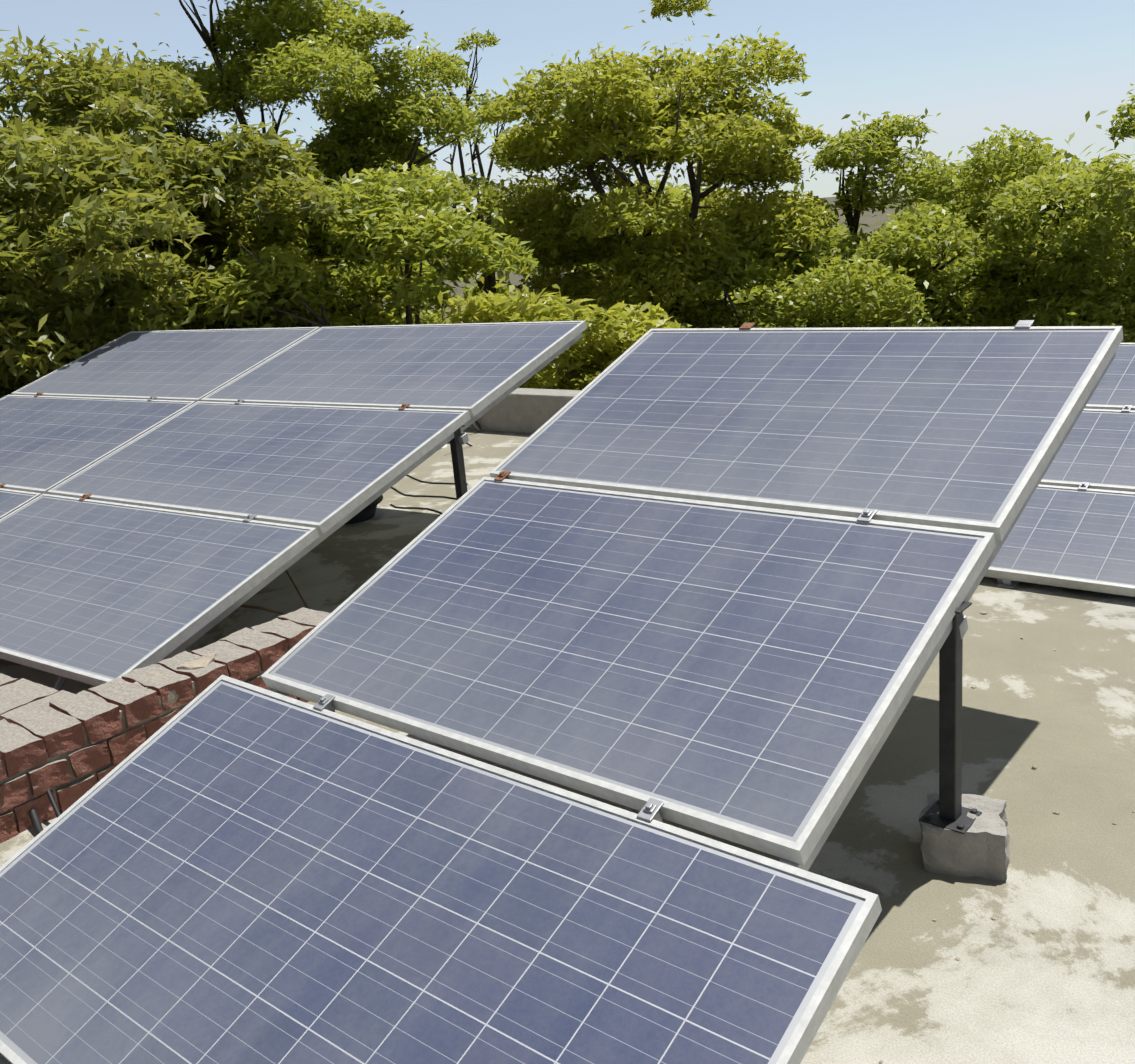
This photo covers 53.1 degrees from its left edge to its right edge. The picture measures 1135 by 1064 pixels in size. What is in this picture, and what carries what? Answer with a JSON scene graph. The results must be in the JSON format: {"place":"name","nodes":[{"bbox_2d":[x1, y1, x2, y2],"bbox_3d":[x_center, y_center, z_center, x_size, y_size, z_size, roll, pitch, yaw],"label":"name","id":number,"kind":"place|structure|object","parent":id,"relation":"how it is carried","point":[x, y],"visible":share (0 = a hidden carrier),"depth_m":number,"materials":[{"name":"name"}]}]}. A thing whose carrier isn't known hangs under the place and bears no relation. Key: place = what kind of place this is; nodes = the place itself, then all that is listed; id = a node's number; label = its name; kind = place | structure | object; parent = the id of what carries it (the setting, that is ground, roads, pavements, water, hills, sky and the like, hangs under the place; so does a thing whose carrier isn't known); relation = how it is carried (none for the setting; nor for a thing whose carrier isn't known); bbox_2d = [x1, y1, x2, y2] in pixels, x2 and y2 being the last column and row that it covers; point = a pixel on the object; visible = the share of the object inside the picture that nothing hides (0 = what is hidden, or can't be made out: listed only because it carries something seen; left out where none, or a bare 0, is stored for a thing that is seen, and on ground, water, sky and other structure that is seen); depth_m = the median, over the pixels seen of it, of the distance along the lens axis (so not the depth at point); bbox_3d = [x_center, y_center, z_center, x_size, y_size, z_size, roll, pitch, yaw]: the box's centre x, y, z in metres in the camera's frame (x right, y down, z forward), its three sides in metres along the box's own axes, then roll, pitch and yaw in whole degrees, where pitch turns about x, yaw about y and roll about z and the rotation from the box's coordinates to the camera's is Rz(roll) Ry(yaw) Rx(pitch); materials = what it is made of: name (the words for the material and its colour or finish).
{"place":"outdoors","nodes":[
{"label":"outdoors","id":0,"kind":"place"},
{"bbox_2d":[0,673,17,685],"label":"brick parapet","id":1,"kind":"object","parent":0,"point":[5,679],"visible":0.31,"depth_m":3.98,"materials":[{"name":"grey brick"}]},
{"bbox_2d":[0,678,58,719],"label":"brick parapet","id":2,"kind":"object","parent":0,"point":[19,693],"visible":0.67,"depth_m":3.83,"materials":[{"name":"grey brick"}]},
{"bbox_2d":[0,690,75,722],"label":"brick parapet","id":3,"kind":"object","parent":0,"point":[36,704],"visible":0.1,"depth_m":3.73,"materials":[{"name":"grey brick"}]},
{"bbox_2d":[0,0,1134,218],"label":"sky","id":4,"kind":"structure","parent":0,"point":[1038,67],"materials":[{"name":"blue"}]},
{"bbox_2d":[173,172,1133,322],"bbox_3d":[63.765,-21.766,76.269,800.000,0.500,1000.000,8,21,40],"label":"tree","id":5,"kind":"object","parent":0,"point":[868,219],"depth_m":149.67,"materials":[{"name":"green plant"}]},
{"bbox_2d":[0,123,131,398],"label":"tree","id":6,"kind":"object","parent":5,"relation":"on","point":[29,294],"visible":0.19,"depth_m":8.95,"materials":[{"name":"green plant"}]},
{"bbox_2d":[0,25,384,397],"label":"mango tree","id":7,"kind":"object","parent":5,"relation":"on","point":[161,210],"visible":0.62,"depth_m":9.50,"materials":[{"name":"green plant"}]},
{"bbox_2d":[1,28,488,361],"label":"tree","id":8,"kind":"object","parent":5,"relation":"on","point":[440,267],"visible":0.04,"depth_m":18.04,"materials":[{"name":"green plant"}]},
{"bbox_2d":[103,0,491,301],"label":"tall tree","id":9,"kind":"object","parent":5,"relation":"on","point":[279,68],"visible":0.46,"depth_m":13.83,"materials":[{"name":"green plant"}]},
{"bbox_2d":[156,147,609,383],"bbox_3d":[-1.831,-0.776,11.731,3.851,5.982,4.221,-14,18,-27],"label":"tree","id":10,"kind":"object","parent":5,"relation":"on","point":[401,237],"visible":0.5,"depth_m":10.14,"materials":[{"name":"green plant"}]},
{"bbox_2d":[426,27,523,297],"bbox_3d":[-1.275,-3.844,18.414,1.405,8.108,1.729,8,21,40],"label":"tall thin tree","id":11,"kind":"object","parent":5,"relation":"on","point":[489,279],"visible":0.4,"depth_m":17.64,"materials":[{"name":"green plant"}]},
{"bbox_2d":[424,260,692,445],"bbox_3d":[0.077,0.188,9.653,2.525,4.917,2.873,-7,16,-7],"label":"bush","id":12,"kind":"object","parent":5,"relation":"on","point":[599,349],"visible":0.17,"depth_m":9.01,"materials":[{"name":"green plant"}]},
{"bbox_2d":[0,429,1134,1063],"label":"rooftop floor","id":13,"kind":"structure","parent":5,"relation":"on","point":[1042,971],"depth_m":2.83,"materials":[{"name":"grey concrete"}]},
{"bbox_2d":[0,811,18,842],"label":"brick parapet","id":14,"kind":"object","parent":13,"relation":"on","point":[8,829],"visible":0.83,"depth_m":3.20,"materials":[{"name":"red brick"}]},
{"bbox_2d":[13,790,56,832],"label":"brick parapet","id":15,"kind":"object","parent":13,"relation":"on","point":[42,805],"visible":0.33,"depth_m":3.26,"materials":[{"name":"red brick"}]},
{"bbox_2d":[0,773,30,812],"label":"brick parapet","id":16,"kind":"object","parent":15,"relation":"on","point":[14,792],"visible":0.81,"depth_m":3.21,"materials":[{"name":"red brick"}]},
{"bbox_2d":[29,789,60,834],"bbox_3d":[-1.550,0.738,3.273,0.095,0.210,0.914,-18,20,-37],"label":"cable","id":17,"kind":"object","parent":13,"relation":"on","point":[36,821],"visible":0.15,"depth_m":3.24,"materials":[{"name":"black plastic"}]},
{"bbox_2d":[54,676,66,690],"bbox_3d":[-3.224,0.416,5.099,3.458,0.137,0.175,6,19,35],"label":"feet","id":18,"kind":"object","parent":13,"relation":"on","point":[60,682],"visible":0.18,"depth_m":4.14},
{"bbox_2d":[56,774,95,812],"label":"brick parapet","id":19,"kind":"object","parent":13,"relation":"on","point":[69,795],"visible":0.23,"depth_m":3.34,"materials":[{"name":"red brick"}]},
{"bbox_2d":[27,758,71,797],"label":"brick parapet","id":20,"kind":"object","parent":19,"relation":"on","point":[44,778],"visible":0.5,"depth_m":3.28,"materials":[{"name":"red brick"}]},
{"bbox_2d":[0,719,46,777],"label":"brick parapet","id":21,"kind":"object","parent":20,"relation":"on","point":[22,749],"visible":0.98,"depth_m":3.24,"materials":[{"name":"red brick"}]},
{"bbox_2d":[68,741,110,777],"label":"brick parapet","id":22,"kind":"object","parent":19,"relation":"on","point":[86,759],"visible":0.29,"depth_m":3.37,"materials":[{"name":"red brick"}]},
{"bbox_2d":[9,704,85,757],"bbox_3d":[-1.554,0.597,3.388,0.239,0.084,0.123,8,21,40],"label":"brick parapet","id":23,"kind":"object","parent":22,"relation":"on","point":[57,732],"visible":0.83,"depth_m":3.34,"materials":[{"name":"brick"}]},
{"bbox_2d":[96,761,121,781],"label":"brick parapet","id":24,"kind":"object","parent":13,"relation":"on","point":[103,773],"visible":0.02,"depth_m":3.41,"materials":[{"name":"red brick"}]},
{"bbox_2d":[107,726,145,763],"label":"brick parapet","id":25,"kind":"object","parent":24,"relation":"on","point":[124,745],"visible":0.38,"depth_m":3.46,"materials":[{"name":"red brick"}]},
{"bbox_2d":[49,690,123,744],"bbox_3d":[-1.469,0.564,3.471,0.239,0.084,0.119,10,22,41],"label":"brick parapet","id":26,"kind":"object","parent":25,"relation":"on","point":[98,717],"visible":0.71,"depth_m":3.42,"materials":[{"name":"red brick"}]},
{"bbox_2d":[88,677,161,727],"bbox_3d":[-1.388,0.533,3.558,0.235,0.082,0.119,8,20,41],"label":"brick parapet","id":27,"kind":"object","parent":25,"relation":"on","point":[138,704],"visible":0.62,"depth_m":3.50,"materials":[{"name":"red brick"}]},
{"bbox_2d":[0,643,287,827],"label":"mortar","id":28,"kind":"object","parent":13,"relation":"on","point":[173,697],"visible":0.08,"depth_m":3.39,"materials":[{"name":"grey concrete"}]},
{"bbox_2d":[133,671,167,688],"bbox_3d":[-1.329,0.490,3.620,0.087,0.051,0.111,4,18,29],"label":"parapet rubble","id":29,"kind":"object","parent":28,"relation":"on","point":[153,673],"visible":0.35,"depth_m":3.65,"materials":[{"name":"beige stone"}]},
{"bbox_2d":[177,653,216,669],"bbox_3d":[-1.217,0.442,3.750,0.108,0.055,0.141,-4,16,5],"label":"parapet rubble","id":30,"kind":"object","parent":28,"relation":"on","point":[204,661],"visible":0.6,"depth_m":3.71,"materials":[{"name":"beige stone"}]},
{"bbox_2d":[239,569,308,614],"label":"sticks","id":31,"kind":"object","parent":13,"relation":"on","point":[276,611],"visible":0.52,"depth_m":4.92,"materials":[{"name":"wood"}]},
{"bbox_2d":[296,697,308,702],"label":"brick parapet","id":32,"kind":"object","parent":13,"relation":"on","point":[302,700],"depth_m":3.95,"materials":[{"name":"brick"}]},
{"label":"brick parapet","id":33,"kind":"object","parent":32,"relation":"on","visible":0},
{"bbox_2d":[251,618,314,650],"bbox_3d":[-0.998,0.372,3.996,0.239,0.084,0.122,7,20,40],"label":"brick parapet","id":34,"kind":"object","parent":33,"relation":"on","point":[293,634],"visible":0.44,"depth_m":3.96,"materials":[{"name":"brick"}]},
{"bbox_2d":[345,495,382,523],"bbox_3d":[-1.232,-0.138,6.436,0.384,0.122,0.384,8,21,40],"label":"rubber basin","id":35,"kind":"object","parent":13,"relation":"on","point":[367,512],"visible":0.1,"depth_m":6.34,"materials":[{"name":"black"}]},
{"bbox_2d":[157,333,582,663],"bbox_3d":[-2.287,-0.397,5.949,3.932,0.883,2.874,6,19,35],"label":"rack","id":36,"kind":"object","parent":13,"relation":"on","point":[463,438],"visible":0.19,"depth_m":4.66,"materials":[{"name":"metal"}]},
{"bbox_2d":[0,488,41,518],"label":"panel","id":37,"kind":"object","parent":36,"relation":"on","point":[11,501],"visible":0.62,"depth_m":5.59,"materials":[{"name":"glass"}]},
{"bbox_2d":[0,395,195,493],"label":"panel","id":38,"kind":"object","parent":36,"relation":"on","point":[47,443],"visible":0.83,"depth_m":6.29,"materials":[{"name":"glass"}]},
{"bbox_2d":[0,392,409,520],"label":"clamps","id":39,"kind":"object","parent":38,"relation":"on","point":[249,517],"visible":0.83,"depth_m":5.36,"materials":[{"name":"metal"}]},
{"bbox_2d":[0,494,319,685],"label":"panel","id":40,"kind":"object","parent":36,"relation":"on","point":[95,592],"visible":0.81,"depth_m":4.44,"materials":[{"name":"glass"}]},
{"bbox_2d":[11,327,319,401],"bbox_3d":[-2.563,-1.061,7.169,1.956,0.040,0.992,6,35,35],"label":"panel","id":41,"kind":"object","parent":36,"relation":"on","point":[189,365],"visible":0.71,"depth_m":7.08,"materials":[{"name":"glass"}]},
{"bbox_2d":[47,401,470,533],"bbox_3d":[-1.497,-0.356,5.353,1.956,0.041,0.992,6,35,35],"label":"panel","id":42,"kind":"object","parent":36,"relation":"on","point":[321,469],"visible":0.94,"depth_m":5.22,"materials":[{"name":"glass"}]},
{"bbox_2d":[201,321,586,416],"bbox_3d":[-0.960,-0.886,6.027,1.956,0.040,0.992,6,35,35],"label":"panel","id":43,"kind":"object","parent":36,"relation":"on","point":[473,369],"visible":0.88,"depth_m":5.91,"materials":[{"name":"glass"}]},
{"bbox_2d":[390,475,467,513],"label":"cables","id":44,"kind":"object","parent":13,"relation":"on","point":[422,495],"depth_m":6.79,"materials":[{"name":"black rubber"}]},
{"bbox_2d":[0,675,881,1063],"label":"solar panel","id":45,"kind":"object","parent":13,"relation":"on","point":[222,869],"visible":1,"depth_m":2.23,"materials":[{"name":"glass"}]},
{"bbox_2d":[450,425,467,499],"bbox_3d":[-0.481,-0.154,5.197,0.070,0.672,0.070,8,21,40],"label":"post","id":46,"kind":"object","parent":13,"relation":"on","point":[456,447],"visible":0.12,"depth_m":5.14,"materials":[{"name":"metal"}]},
{"bbox_2d":[466,388,581,433],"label":"parapet wall","id":47,"kind":"structure","parent":13,"relation":"on","point":[526,410],"depth_m":8.43,"materials":[{"name":"concrete"}]},
{"bbox_2d":[268,353,1115,870],"bbox_3d":[0.090,0.262,2.893,1.650,1.087,2.809,8,21,40],"label":"rack","id":48,"kind":"object","parent":13,"relation":"on","point":[892,725],"visible":0.19,"depth_m":2.42,"materials":[{"name":"metal"}]},
{"bbox_2d":[261,477,995,864],"bbox_3d":[0.080,0.214,2.872,1.650,0.040,0.992,8,41,40],"label":"panel","id":49,"kind":"object","parent":48,"relation":"on","point":[745,675],"visible":0.96,"depth_m":2.69,"materials":[{"name":"glass"}]},
{"bbox_2d":[313,320,1033,821],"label":"clamps","id":50,"kind":"object","parent":48,"relation":"attached to","point":[649,810],"visible":0.85,"depth_m":2.84,"materials":[{"name":"metal"}]},
{"bbox_2d":[490,326,1122,540],"bbox_3d":[0.664,-0.371,3.459,1.650,0.040,0.992,8,41,40],"label":"solar panel","id":51,"kind":"object","parent":48,"relation":"on","point":[965,428],"visible":0.96,"depth_m":3.31,"materials":[{"name":"glass"}]},
{"bbox_2d":[918,793,1009,881],"bbox_3d":[0.943,0.727,2.698,0.206,0.145,0.186,0,17,19],"label":"post footing","id":52,"kind":"object","parent":13,"relation":"on","point":[979,847],"visible":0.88,"depth_m":2.63,"materials":[{"name":"grey concrete"}]},
{"bbox_2d":[919,601,981,833],"bbox_3d":[0.883,0.467,2.616,0.110,0.636,0.110,8,21,40],"label":"post","id":53,"kind":"object","parent":52,"relation":"on","point":[948,810],"visible":0.85,"depth_m":2.60,"materials":[{"name":"metal"}]},
{"bbox_2d":[879,611,1134,1062],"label":"roof debris","id":54,"kind":"object","parent":13,"relation":"on","point":[1033,767],"visible":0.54,"depth_m":2.85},
{"bbox_2d":[997,578,1019,587],"bbox_3d":[2.601,0.301,3.732,2.340,0.067,0.080,8,21,40],"label":"feet","id":55,"kind":"object","parent":13,"relation":"on","point":[1008,583],"visible":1,"depth_m":4.45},
{"bbox_2d":[476,0,838,346],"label":"tree","id":56,"kind":"object","parent":5,"relation":"on","point":[622,123],"visible":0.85,"depth_m":11.35,"materials":[{"name":"green plant"}]},
{"bbox_2d":[445,168,983,382],"bbox_3d":[2.107,-3.605,21.756,12.260,6.697,11.649,8,21,40],"label":"tree","id":57,"kind":"object","parent":5,"relation":"on","point":[834,233],"visible":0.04,"depth_m":18.58,"materials":[{"name":"green plant"}]},
{"bbox_2d":[654,198,986,327],"bbox_3d":[2.667,-0.943,12.308,3.318,5.252,3.454,8,21,40],"label":"tree","id":58,"kind":"object","parent":5,"relation":"on","point":[872,300],"visible":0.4,"depth_m":11.12,"materials":[{"name":"green plant"}]},
{"bbox_2d":[736,127,1134,326],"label":"tree","id":59,"kind":"object","parent":5,"relation":"on","point":[964,264],"visible":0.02,"depth_m":17.16,"materials":[{"name":"green plant"}]},
{"bbox_2d":[802,108,1134,341],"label":"tree","id":60,"kind":"object","parent":5,"relation":"on","point":[988,299],"visible":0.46,"depth_m":12.10,"materials":[{"name":"green plant"}]},
{"bbox_2d":[964,83,1134,342],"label":"tree","id":61,"kind":"object","parent":5,"relation":"on","point":[1073,216],"visible":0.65,"depth_m":10.34,"materials":[{"name":"green plant"}]},
{"bbox_3d":[3.130,-0.198,4.276,2.620,0.697,1.758,8,21,40],"label":"rack","id":62,"kind":"object","parent":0,"visible":0},
{"bbox_2d":[984,484,1134,596],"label":"panel","id":63,"kind":"object","parent":62,"relation":"on","point":[1069,537],"depth_m":4.47,"materials":[{"name":"glass"}]},
{"bbox_2d":[1039,409,1134,491],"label":"panel","id":64,"kind":"object","parent":62,"relation":"on","point":[1097,450],"depth_m":4.89,"materials":[{"name":"glass"}]},
{"bbox_2d":[1078,405,1132,489],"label":"clamps","id":65,"kind":"object","parent":64,"relation":"attached to","point":[1085,485],"visible":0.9,"depth_m":4.73,"materials":[{"name":"metal"}]},
{"bbox_2d":[1084,343,1134,409],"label":"panel","id":66,"kind":"object","parent":62,"relation":"on","point":[1115,389],"depth_m":5.28,"materials":[{"name":"glass"}]},
{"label":"brick parapet","id":67,"kind":"object","parent":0,"visible":0},
{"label":"brick parapet","id":68,"kind":"object","parent":67,"relation":"on","visible":0},
{"bbox_2d":[0,761,6,780],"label":"brick parapet","id":69,"kind":"object","parent":68,"relation":"on","point":[3,776],"visible":0.85,"depth_m":3.17,"materials":[{"name":"red brick"}]},
{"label":"brick parapet","id":70,"kind":"object","parent":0,"visible":0},
{"bbox_2d":[144,709,177,738],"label":"brick parapet","id":71,"kind":"object","parent":70,"relation":"on","point":[152,727],"visible":0.1,"depth_m":3.54,"materials":[{"name":"red brick"}]},
{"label":"brick parapet","id":72,"kind":"object","parent":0,"visible":0},
{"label":"brick parapet","id":73,"kind":"object","parent":72,"relation":"on","visible":0},
{"bbox_2d":[121,664,194,710],"bbox_3d":[-1.318,0.499,3.650,0.241,0.085,0.120,9,21,41],"label":"brick parapet","id":74,"kind":"object","parent":73,"relation":"on","point":[181,685],"visible":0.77,"depth_m":3.60,"materials":[{"name":"brick"}]},
{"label":"brick parapet","id":75,"kind":"object","parent":72,"relation":"on","visible":0},
{"bbox_2d":[158,651,228,695],"bbox_3d":[-1.232,0.468,3.732,0.239,0.085,0.118,10,21,39],"label":"brick parapet","id":76,"kind":"object","parent":75,"relation":"on","point":[203,678],"visible":0.54,"depth_m":3.67,"materials":[{"name":"brick"}]},
{"bbox_2d":[191,641,259,680],"bbox_3d":[-1.152,0.435,3.820,0.238,0.086,0.118,8,20,41],"label":"brick parapet","id":77,"kind":"object","parent":75,"relation":"on","point":[241,663],"visible":0.58,"depth_m":3.76,"materials":[{"name":"red brick"}]},
{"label":"brick parapet","id":78,"kind":"object","parent":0,"visible":0},
{"bbox_2d":[246,675,268,689],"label":"brick parapet","id":79,"kind":"object","parent":78,"relation":"on","point":[258,681],"visible":0.06,"depth_m":3.80,"materials":[{"name":"red brick"}]},
{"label":"brick parapet","id":80,"kind":"object","parent":78,"relation":"on","visible":0},
{"bbox_2d":[219,627,286,671],"bbox_3d":[-1.080,0.405,3.912,0.236,0.085,0.119,8,21,39],"label":"brick parapet","id":81,"kind":"object","parent":80,"relation":"on","point":[270,649],"visible":0.71,"depth_m":3.87,"materials":[{"name":"brick"}]},
{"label":"brick parapet","id":82,"kind":"object","parent":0,"visible":0},
{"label":"brick parapet","id":83,"kind":"object","parent":82,"relation":"on","visible":0},
{"bbox_2d":[278,607,330,626],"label":"brick parapet","id":84,"kind":"object","parent":83,"relation":"on","point":[302,616],"visible":0.35,"depth_m":4.08,"materials":[{"name":"brick"}]}
]}

